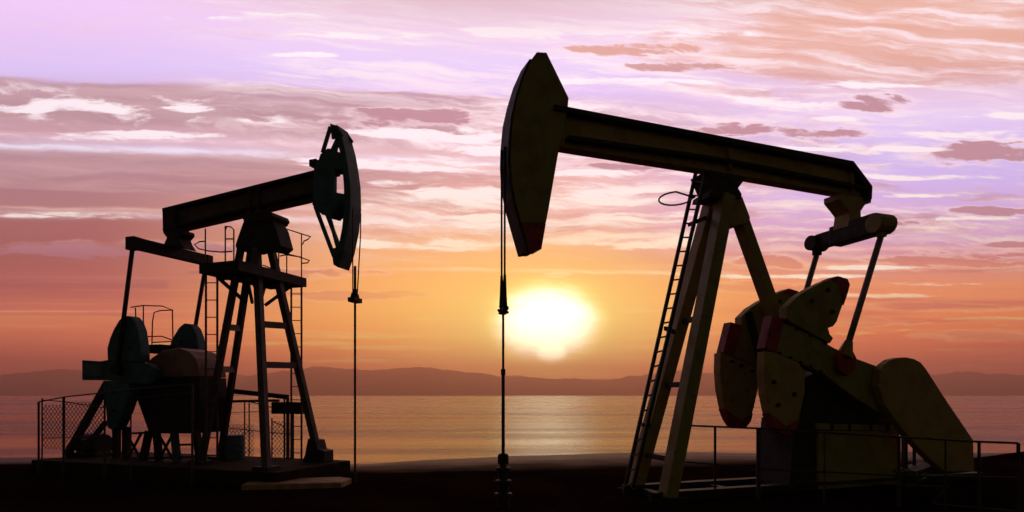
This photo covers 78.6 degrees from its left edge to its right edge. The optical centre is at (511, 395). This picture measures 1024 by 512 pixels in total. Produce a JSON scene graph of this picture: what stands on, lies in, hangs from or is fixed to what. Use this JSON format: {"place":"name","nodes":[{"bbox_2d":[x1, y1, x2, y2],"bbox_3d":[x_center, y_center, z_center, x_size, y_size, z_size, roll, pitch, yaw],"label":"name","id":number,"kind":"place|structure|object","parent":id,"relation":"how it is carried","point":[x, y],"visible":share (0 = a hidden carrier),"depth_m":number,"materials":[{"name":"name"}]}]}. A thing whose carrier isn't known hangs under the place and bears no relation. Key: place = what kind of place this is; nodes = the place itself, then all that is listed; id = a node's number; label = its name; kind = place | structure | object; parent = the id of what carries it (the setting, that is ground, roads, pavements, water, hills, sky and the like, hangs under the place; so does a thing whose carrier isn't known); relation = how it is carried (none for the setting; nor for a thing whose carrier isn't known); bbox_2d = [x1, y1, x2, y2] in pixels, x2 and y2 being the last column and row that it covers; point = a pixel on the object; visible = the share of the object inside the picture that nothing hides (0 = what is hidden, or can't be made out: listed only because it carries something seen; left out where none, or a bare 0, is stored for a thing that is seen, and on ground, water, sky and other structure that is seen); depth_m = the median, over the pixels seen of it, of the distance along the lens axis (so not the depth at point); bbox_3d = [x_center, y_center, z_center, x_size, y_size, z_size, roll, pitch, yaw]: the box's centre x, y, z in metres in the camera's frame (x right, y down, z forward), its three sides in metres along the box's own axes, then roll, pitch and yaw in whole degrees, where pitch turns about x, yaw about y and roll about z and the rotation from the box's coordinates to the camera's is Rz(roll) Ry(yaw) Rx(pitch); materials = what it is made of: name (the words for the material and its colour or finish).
{"place":"outdoors","nodes":[
{"label":"outdoors","id":0,"kind":"place"},
{"bbox_2d":[226,372,713,380],"bbox_3d":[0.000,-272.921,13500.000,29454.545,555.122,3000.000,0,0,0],"label":"hills","id":1,"kind":"structure","parent":0,"point":[239,376],"depth_m":13421.94,"materials":[{"name":"brown"}]},
{"bbox_2d":[0,451,1023,511],"bbox_3d":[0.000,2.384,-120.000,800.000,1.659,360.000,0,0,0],"label":"ground","id":2,"kind":"structure","parent":0,"point":[570,483],"depth_m":14.67,"materials":[{"name":"black soil"}]},
{"bbox_2d":[37,383,193,483],"bbox_3d":[-10.914,1.071,17.034,5.843,2.759,0.070,0,0,20],"label":"wire fence","id":3,"kind":"object","parent":2,"relation":"on","point":[63,415],"visible":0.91,"depth_m":17.42,"materials":[{"name":"black metal"}]},
{"bbox_2d":[32,451,349,484],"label":"concrete plinth","id":4,"kind":"structure","parent":2,"relation":"on","point":[236,472],"depth_m":17.07,"materials":[{"name":"concrete"}]},
{"bbox_2d":[65,124,361,481],"bbox_3d":[-8.841,-2.337,18.184,10.296,9.574,2.820,0,0,20],"label":"pumpjack","id":5,"kind":"object","parent":4,"relation":"on","point":[185,356],"visible":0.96,"depth_m":17.66,"materials":[{"name":"brown paint"}]},
{"bbox_2d":[223,434,245,459],"bbox_3d":[-8.318,1.540,18.749,0.630,0.720,0.630,0,0,0],"label":"oil drum","id":6,"kind":"object","parent":4,"relation":"on","point":[234,447],"visible":0.95,"depth_m":18.49,"materials":[{"name":"blue paint"}]},
{"bbox_2d":[228,399,293,457],"bbox_3d":[-7.940,1.269,19.622,2.685,2.362,0.070,0,0,20],"label":"wire fence","id":7,"kind":"object","parent":2,"relation":"on","point":[272,438],"visible":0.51,"depth_m":19.43,"materials":[{"name":"black metal"}]},
{"bbox_2d":[241,477,350,489],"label":"concrete slab","id":8,"kind":"structure","parent":2,"relation":"on","point":[319,482],"depth_m":15.32,"materials":[{"name":"grey concrete"}]},
{"bbox_2d":[493,453,511,507],"bbox_3d":[-0.182,1.824,12.897,0.370,1.251,0.370,0,0,-45],"label":"wellhead","id":9,"kind":"object","parent":2,"relation":"on","point":[503,494],"visible":1,"depth_m":12.79,"materials":[{"name":"black metal"}]},
{"bbox_2d":[497,52,982,504],"bbox_3d":[6.080,-2.288,15.155,13.563,9.568,2.400,0,0,-20],"label":"pumpjack","id":10,"kind":"object","parent":2,"relation":"on","point":[786,360],"visible":0.98,"depth_m":14.63,"materials":[{"name":"paint"}]},
{"bbox_2d":[686,425,1019,511],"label":"guard railing","id":11,"kind":"object","parent":2,"relation":"on","point":[758,468],"visible":0.92,"depth_m":12.84,"materials":[{"name":"metal"}]},
{"bbox_2d":[0,396,1023,463],"bbox_3d":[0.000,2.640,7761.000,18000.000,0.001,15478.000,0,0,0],"label":"sea","id":12,"kind":"structure","parent":0,"point":[389,429],"depth_m":54.85,"materials":[{"name":"orange liquid"}]},
{"bbox_2d":[0,366,1023,395],"bbox_3d":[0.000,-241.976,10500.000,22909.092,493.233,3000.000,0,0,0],"label":"hills","id":13,"kind":"structure","parent":0,"point":[411,381],"depth_m":9552.23,"materials":[{"name":"brown"}]},
{"bbox_2d":[0,0,1023,378],"label":"sky","id":14,"kind":"structure","parent":0,"point":[114,114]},
{"bbox_2d":[892,469,927,488],"bbox_3d":[9.606,2.012,15.104,0.832,0.474,0.865,0,0,29],"label":"weed","id":15,"kind":"object","parent":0,"point":[910,480],"visible":0.8,"depth_m":14.98,"materials":[{"name":"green plant"}]}
]}

